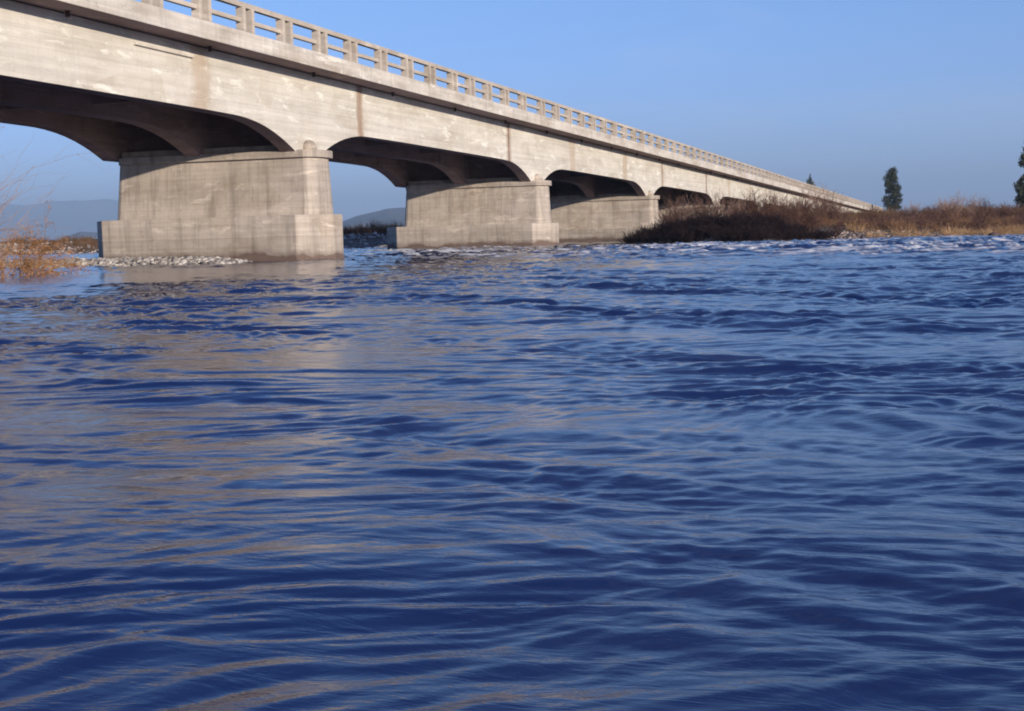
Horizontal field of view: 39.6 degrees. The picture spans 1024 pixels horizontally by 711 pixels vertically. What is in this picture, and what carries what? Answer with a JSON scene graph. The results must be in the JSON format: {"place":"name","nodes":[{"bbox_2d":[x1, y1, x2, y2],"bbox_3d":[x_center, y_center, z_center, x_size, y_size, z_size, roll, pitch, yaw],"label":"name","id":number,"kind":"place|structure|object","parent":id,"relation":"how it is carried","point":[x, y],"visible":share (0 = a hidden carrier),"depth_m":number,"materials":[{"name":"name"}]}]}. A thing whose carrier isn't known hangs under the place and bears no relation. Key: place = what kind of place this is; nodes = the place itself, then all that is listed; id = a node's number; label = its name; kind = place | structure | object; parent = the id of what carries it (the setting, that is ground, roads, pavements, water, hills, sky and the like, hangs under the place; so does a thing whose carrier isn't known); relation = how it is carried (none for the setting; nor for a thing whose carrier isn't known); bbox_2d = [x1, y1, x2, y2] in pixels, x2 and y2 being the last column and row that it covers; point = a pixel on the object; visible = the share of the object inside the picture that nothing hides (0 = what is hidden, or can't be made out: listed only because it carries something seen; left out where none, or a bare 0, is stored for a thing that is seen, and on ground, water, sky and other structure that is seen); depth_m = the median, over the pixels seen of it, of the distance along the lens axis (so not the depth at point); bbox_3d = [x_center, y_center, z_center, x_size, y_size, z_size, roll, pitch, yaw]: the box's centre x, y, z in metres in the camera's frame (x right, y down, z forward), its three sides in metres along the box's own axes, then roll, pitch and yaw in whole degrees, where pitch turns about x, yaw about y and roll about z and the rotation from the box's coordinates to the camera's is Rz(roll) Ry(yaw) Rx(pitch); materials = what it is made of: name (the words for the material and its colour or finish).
{"place":"outdoors","nodes":[
{"label":"outdoors","id":0,"kind":"place"},
{"bbox_2d":[0,199,117,241],"bbox_3d":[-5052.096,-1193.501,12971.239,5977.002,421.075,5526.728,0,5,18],"label":"mountains","id":1,"kind":"structure","parent":0,"point":[73,217],"depth_m":12721.78,"materials":[{"name":"blue"}]},
{"bbox_2d":[60,232,97,239],"bbox_3d":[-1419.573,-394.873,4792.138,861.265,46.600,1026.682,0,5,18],"label":"hill","id":2,"kind":"structure","parent":0,"point":[88,234],"depth_m":4614.07,"materials":[{"name":"blue"}]},
{"bbox_2d":[342,208,404,228],"bbox_3d":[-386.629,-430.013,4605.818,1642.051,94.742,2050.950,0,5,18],"label":"hill","id":3,"kind":"structure","parent":0,"point":[390,214],"depth_m":4186.70,"materials":[{"name":"blue"}]},
{"bbox_2d":[0,234,1023,710],"bbox_3d":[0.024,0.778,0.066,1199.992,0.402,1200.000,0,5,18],"label":"water","id":4,"kind":"structure","parent":0,"point":[690,476],"depth_m":4.76,"materials":[{"name":"blue liquid"}]},
{"bbox_2d":[0,215,1023,265],"bbox_3d":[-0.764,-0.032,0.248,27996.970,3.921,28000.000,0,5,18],"label":"ground","id":5,"kind":"structure","parent":0,"point":[380,239],"depth_m":90.45,"materials":[{"name":"brown soil"}]},
{"bbox_2d":[0,200,97,277],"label":"willow shrub","id":6,"kind":"object","parent":5,"relation":"on","point":[29,263],"visible":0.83,"depth_m":38.34,"materials":[{"name":"brown plant"}]},
{"bbox_2d":[0,119,110,302],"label":"willow shrub","id":7,"kind":"object","parent":5,"relation":"on","point":[5,203],"visible":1,"depth_m":16.25,"materials":[{"name":"brown plant"}]},
{"bbox_2d":[2,255,252,267],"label":"cobbles","id":8,"kind":"object","parent":5,"relation":"on","point":[137,260],"visible":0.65,"depth_m":51.87,"materials":[{"name":"grey stone"}]},
{"bbox_2d":[0,232,386,253],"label":"cobbles","id":9,"kind":"object","parent":5,"relation":"on","point":[382,236],"visible":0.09,"depth_m":115.24,"materials":[{"name":"stone"}]},
{"bbox_2d":[1,224,403,252],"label":"undergrowth","id":10,"kind":"object","parent":5,"relation":"on","point":[91,247],"visible":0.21,"depth_m":138.35,"materials":[{"name":"brown plant"}]},
{"bbox_2d":[343,225,353,233],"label":"bare bush","id":11,"kind":"object","parent":5,"relation":"on","point":[348,231],"visible":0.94,"depth_m":117.81,"materials":[{"name":"brown plant"}]},
{"bbox_2d":[353,223,367,233],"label":"bare bush","id":12,"kind":"object","parent":5,"relation":"on","point":[361,227],"visible":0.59,"depth_m":121.73,"materials":[{"name":"brown plant"}]},
{"bbox_2d":[368,218,379,230],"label":"bare bush","id":13,"kind":"object","parent":5,"relation":"on","point":[372,224],"visible":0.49,"depth_m":124.39,"materials":[{"name":"brown plant"}]},
{"bbox_2d":[373,220,386,232],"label":"bare bush","id":14,"kind":"object","parent":5,"relation":"on","point":[376,227],"visible":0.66,"depth_m":121.65,"materials":[{"name":"brown plant"}]},
{"bbox_2d":[383,218,397,226],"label":"bare bush","id":15,"kind":"object","parent":5,"relation":"on","point":[390,224],"visible":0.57,"depth_m":126.70,"materials":[{"name":"brown plant"}]},
{"bbox_2d":[0,0,882,260],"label":"concrete bridge","id":16,"kind":"structure","parent":5,"relation":"on","point":[207,133],"depth_m":54.27,"materials":[{"name":"grey concrete"}]},
{"bbox_2d":[653,204,673,226],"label":"bare bush","id":17,"kind":"object","parent":5,"relation":"on","point":[663,215],"visible":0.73,"depth_m":84.59,"materials":[{"name":"brown plant"}]},
{"bbox_2d":[663,208,680,221],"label":"bare bush","id":18,"kind":"object","parent":5,"relation":"on","point":[669,219],"visible":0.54,"depth_m":84.24,"materials":[{"name":"brown plant"}]},
{"bbox_2d":[657,191,702,221],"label":"bare bush","id":19,"kind":"object","parent":5,"relation":"on","point":[681,211],"visible":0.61,"depth_m":88.78,"materials":[{"name":"brown plant"}]},
{"bbox_2d":[667,196,697,219],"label":"pale bush","id":20,"kind":"object","parent":5,"relation":"on","point":[683,210],"visible":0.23,"depth_m":91.98,"materials":[{"name":"plant"}]},
{"bbox_2d":[675,195,718,219],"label":"bare bush","id":21,"kind":"object","parent":5,"relation":"on","point":[702,213],"visible":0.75,"depth_m":86.99,"materials":[{"name":"brown plant"}]},
{"bbox_2d":[691,187,733,215],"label":"bare bush","id":22,"kind":"object","parent":5,"relation":"on","point":[714,211],"visible":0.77,"depth_m":87.97,"materials":[{"name":"brown plant"}]},
{"bbox_2d":[618,209,846,243],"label":"undergrowth","id":23,"kind":"object","parent":5,"relation":"on","point":[759,227],"visible":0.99,"depth_m":79.30,"materials":[{"name":"brown plant"}]},
{"bbox_2d":[721,203,746,214],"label":"bare bush","id":24,"kind":"object","parent":5,"relation":"on","point":[732,212],"visible":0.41,"depth_m":83.60,"materials":[{"name":"brown plant"}]},
{"bbox_2d":[722,198,746,216],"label":"bare bush","id":25,"kind":"object","parent":5,"relation":"on","point":[730,208],"visible":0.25,"depth_m":92.57,"materials":[{"name":"brown plant"}]},
{"bbox_2d":[724,192,749,215],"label":"pale bush","id":26,"kind":"object","parent":5,"relation":"on","point":[738,204],"visible":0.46,"depth_m":92.30,"materials":[{"name":"beige plant"}]},
{"bbox_2d":[731,181,782,215],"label":"bare bush","id":27,"kind":"object","parent":5,"relation":"on","point":[754,206],"visible":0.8,"depth_m":83.52,"materials":[{"name":"brown plant"}]},
{"bbox_2d":[752,190,785,219],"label":"bare bush","id":28,"kind":"object","parent":5,"relation":"on","point":[766,208],"visible":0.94,"depth_m":82.86,"materials":[{"name":"brown plant"}]},
{"bbox_2d":[757,189,794,216],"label":"bare bush","id":29,"kind":"object","parent":5,"relation":"on","point":[780,202],"visible":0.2,"depth_m":90.73,"materials":[{"name":"brown plant"}]},
{"bbox_2d":[763,199,789,217],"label":"bare bush","id":30,"kind":"object","parent":5,"relation":"on","point":[780,211],"visible":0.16,"depth_m":87.53,"materials":[{"name":"brown plant"}]},
{"bbox_2d":[772,194,798,223],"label":"bare bush","id":31,"kind":"object","parent":5,"relation":"on","point":[787,210],"visible":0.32,"depth_m":88.25,"materials":[{"name":"brown plant"}]},
{"bbox_2d":[772,197,811,228],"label":"bare bush","id":32,"kind":"object","parent":5,"relation":"on","point":[795,218],"visible":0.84,"depth_m":82.93,"materials":[{"name":"brown plant"}]},
{"bbox_2d":[773,186,831,229],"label":"bare bush","id":33,"kind":"object","parent":5,"relation":"on","point":[806,205],"visible":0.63,"depth_m":84.49,"materials":[{"name":"brown plant"}]},
{"bbox_2d":[806,174,814,185],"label":"conifer","id":34,"kind":"object","parent":5,"relation":"on","point":[809,181],"visible":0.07,"depth_m":621.80,"materials":[{"name":"green plant"}]},
{"bbox_2d":[794,198,829,230],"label":"bare bush","id":35,"kind":"object","parent":5,"relation":"on","point":[812,217],"visible":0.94,"depth_m":83.86,"materials":[{"name":"brown plant"}]},
{"bbox_2d":[803,208,824,230],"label":"bare bush","id":36,"kind":"object","parent":5,"relation":"on","point":[814,223],"visible":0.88,"depth_m":84.18,"materials":[{"name":"brown plant"}]},
{"bbox_2d":[798,180,840,222],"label":"pale bush","id":37,"kind":"object","parent":5,"relation":"on","point":[815,199],"visible":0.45,"depth_m":93.49,"materials":[{"name":"beige plant"}]},
{"bbox_2d":[819,212,837,226],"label":"orange bush","id":38,"kind":"object","parent":5,"relation":"on","point":[831,222],"visible":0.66,"depth_m":86.58,"materials":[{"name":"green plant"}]},
{"bbox_2d":[807,192,851,222],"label":"bare bush","id":39,"kind":"object","parent":5,"relation":"on","point":[829,211],"visible":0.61,"depth_m":91.24,"materials":[{"name":"brown plant"}]},
{"bbox_2d":[813,193,858,224],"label":"bare bush","id":40,"kind":"object","parent":5,"relation":"on","point":[837,214],"visible":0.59,"depth_m":92.21,"materials":[{"name":"brown plant"}]},
{"bbox_2d":[827,218,849,234],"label":"bare bush","id":41,"kind":"object","parent":5,"relation":"on","point":[837,226],"visible":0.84,"depth_m":82.98,"materials":[{"name":"brown plant"}]},
{"bbox_2d":[841,222,870,231],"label":"dry grass tuft","id":42,"kind":"object","parent":5,"relation":"on","point":[861,229],"visible":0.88,"depth_m":85.03,"materials":[{"name":"beige plant"}]},
{"bbox_2d":[844,215,867,226],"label":"orange bush","id":43,"kind":"object","parent":5,"relation":"on","point":[850,221],"visible":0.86,"depth_m":87.46,"materials":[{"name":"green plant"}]},
{"bbox_2d":[865,221,881,230],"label":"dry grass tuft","id":44,"kind":"object","parent":5,"relation":"on","point":[871,227],"visible":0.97,"depth_m":85.59,"materials":[{"name":"brown plant"}]},
{"bbox_2d":[861,225,886,237],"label":"dry grass tuft","id":45,"kind":"object","parent":5,"relation":"on","point":[878,234],"visible":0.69,"depth_m":81.64,"materials":[{"name":"beige plant"}]},
{"bbox_2d":[864,205,883,218],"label":"bare bush","id":46,"kind":"object","parent":5,"relation":"on","point":[872,209],"visible":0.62,"depth_m":106.44,"materials":[{"name":"brown plant"}]},
{"bbox_2d":[739,200,1023,220],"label":"undergrowth","id":47,"kind":"object","parent":5,"relation":"on","point":[888,211],"visible":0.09,"depth_m":155.32,"materials":[{"name":"brown plant"}]},
{"bbox_2d":[880,166,902,210],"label":"tree","id":48,"kind":"object","parent":5,"relation":"on","point":[894,189],"visible":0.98,"depth_m":316.48,"materials":[{"name":"green plant"}]},
{"bbox_2d":[880,216,905,229],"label":"orange bush","id":49,"kind":"object","parent":5,"relation":"on","point":[894,224],"visible":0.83,"depth_m":86.61,"materials":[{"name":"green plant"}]},
{"bbox_2d":[887,224,913,235],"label":"dry grass tuft","id":50,"kind":"object","parent":5,"relation":"on","point":[903,232],"visible":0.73,"depth_m":82.23,"materials":[{"name":"beige plant"}]},
{"bbox_2d":[891,220,916,231],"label":"orange bush","id":51,"kind":"object","parent":5,"relation":"on","point":[910,226],"visible":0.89,"depth_m":85.36,"materials":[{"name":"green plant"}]},
{"bbox_2d":[899,201,920,216],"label":"pale bush","id":52,"kind":"object","parent":5,"relation":"on","point":[907,210],"visible":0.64,"depth_m":121.71,"materials":[{"name":"beige plant"}]},
{"bbox_2d":[902,201,930,217],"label":"pale bush","id":53,"kind":"object","parent":5,"relation":"on","point":[913,210],"visible":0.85,"depth_m":120.53,"materials":[{"name":"beige plant"}]},
{"bbox_2d":[909,202,924,215],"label":"pale bush","id":54,"kind":"object","parent":5,"relation":"on","point":[917,209],"visible":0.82,"depth_m":120.24,"materials":[{"name":"beige plant"}]},
{"bbox_2d":[909,224,932,235],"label":"dry grass tuft","id":55,"kind":"object","parent":5,"relation":"on","point":[918,234],"visible":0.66,"depth_m":82.03,"materials":[{"name":"beige plant"}]},
{"bbox_2d":[822,205,1023,231],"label":"undergrowth","id":56,"kind":"object","parent":5,"relation":"on","point":[977,218],"visible":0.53,"depth_m":93.83,"materials":[{"name":"brown plant"}]},
{"bbox_2d":[830,229,1023,238],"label":"cobbles","id":57,"kind":"object","parent":5,"relation":"on","point":[852,235],"visible":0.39,"depth_m":82.93,"materials":[{"name":"grey stone"}]},
{"bbox_2d":[925,221,949,231],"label":"orange bush","id":58,"kind":"object","parent":57,"relation":"on","point":[935,228],"visible":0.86,"depth_m":84.62,"materials":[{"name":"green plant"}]},
{"bbox_2d":[921,204,939,215],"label":"bare bush","id":59,"kind":"object","parent":5,"relation":"on","point":[926,211],"visible":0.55,"depth_m":110.43,"materials":[{"name":"brown plant"}]},
{"bbox_2d":[931,196,953,213],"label":"pale bush","id":60,"kind":"object","parent":5,"relation":"on","point":[945,203],"visible":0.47,"depth_m":114.23,"materials":[{"name":"beige plant"}]},
{"bbox_2d":[933,195,951,213],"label":"pale bush","id":61,"kind":"object","parent":5,"relation":"on","point":[940,204],"visible":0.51,"depth_m":114.44,"materials":[{"name":"beige plant"}]},
{"bbox_2d":[939,202,959,215],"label":"bare bush","id":62,"kind":"object","parent":5,"relation":"on","point":[955,206],"visible":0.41,"depth_m":112.46,"materials":[{"name":"brown plant"}]},
{"bbox_2d":[940,224,964,232],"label":"dry grass tuft","id":63,"kind":"object","parent":5,"relation":"on","point":[950,228],"visible":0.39,"depth_m":83.22,"materials":[{"name":"beige plant"}]},
{"bbox_2d":[939,222,969,235],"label":"dry grass tuft","id":64,"kind":"object","parent":5,"relation":"on","point":[954,233],"visible":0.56,"depth_m":81.45,"materials":[{"name":"beige plant"}]},
{"bbox_2d":[942,208,972,226],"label":"orange bush","id":65,"kind":"object","parent":5,"relation":"on","point":[961,220],"visible":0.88,"depth_m":87.91,"materials":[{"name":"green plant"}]},
{"bbox_2d":[946,189,970,214],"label":"pale bush","id":66,"kind":"object","parent":5,"relation":"on","point":[958,205],"visible":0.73,"depth_m":117.00,"materials":[{"name":"beige plant"}]},
{"bbox_2d":[934,232,998,236],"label":"cobbles","id":67,"kind":"object","parent":5,"relation":"on","point":[989,234],"visible":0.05,"depth_m":77.50,"materials":[{"name":"grey stone"}]},
{"bbox_2d":[962,227,978,234],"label":"dry grass tuft","id":68,"kind":"object","parent":5,"relation":"on","point":[970,232],"visible":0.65,"depth_m":81.80,"materials":[{"name":"beige plant"}]},
{"bbox_2d":[963,193,983,213],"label":"pale bush","id":69,"kind":"object","parent":5,"relation":"on","point":[972,199],"visible":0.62,"depth_m":114.59,"materials":[{"name":"beige plant"}]},
{"bbox_2d":[968,195,994,214],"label":"bare bush","id":70,"kind":"object","parent":5,"relation":"on","point":[982,208],"visible":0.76,"depth_m":108.65,"materials":[{"name":"brown plant"}]},
{"bbox_2d":[975,226,1005,234],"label":"dry grass tuft","id":71,"kind":"object","parent":5,"relation":"on","point":[988,231],"visible":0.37,"depth_m":81.28,"materials":[{"name":"beige plant"}]},
{"bbox_2d":[983,218,1006,227],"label":"orange bush","id":72,"kind":"object","parent":5,"relation":"on","point":[994,221],"visible":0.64,"depth_m":88.11,"materials":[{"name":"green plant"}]},
{"bbox_2d":[992,227,1015,233],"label":"dry grass tuft","id":73,"kind":"object","parent":5,"relation":"on","point":[1003,231],"visible":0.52,"depth_m":81.56,"materials":[{"name":"beige plant"}]},
{"bbox_2d":[991,222,1018,233],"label":"dry grass tuft","id":74,"kind":"object","parent":5,"relation":"on","point":[1007,229],"visible":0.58,"depth_m":81.76,"materials":[{"name":"beige plant"}]},
{"bbox_2d":[1003,223,1023,233],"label":"dry grass tuft","id":75,"kind":"object","parent":5,"relation":"on","point":[1020,230],"visible":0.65,"depth_m":81.77,"materials":[{"name":"beige plant"}]},
{"bbox_2d":[1012,147,1023,207],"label":"dark pine","id":76,"kind":"object","parent":5,"relation":"on","point":[1019,188],"visible":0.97,"depth_m":186.63,"materials":[{"name":"green plant"}]},
{"bbox_2d":[0,0,1023,220],"label":"sky","id":77,"kind":"structure","parent":0,"point":[840,93],"materials":[{"name":"blue"}]}
]}

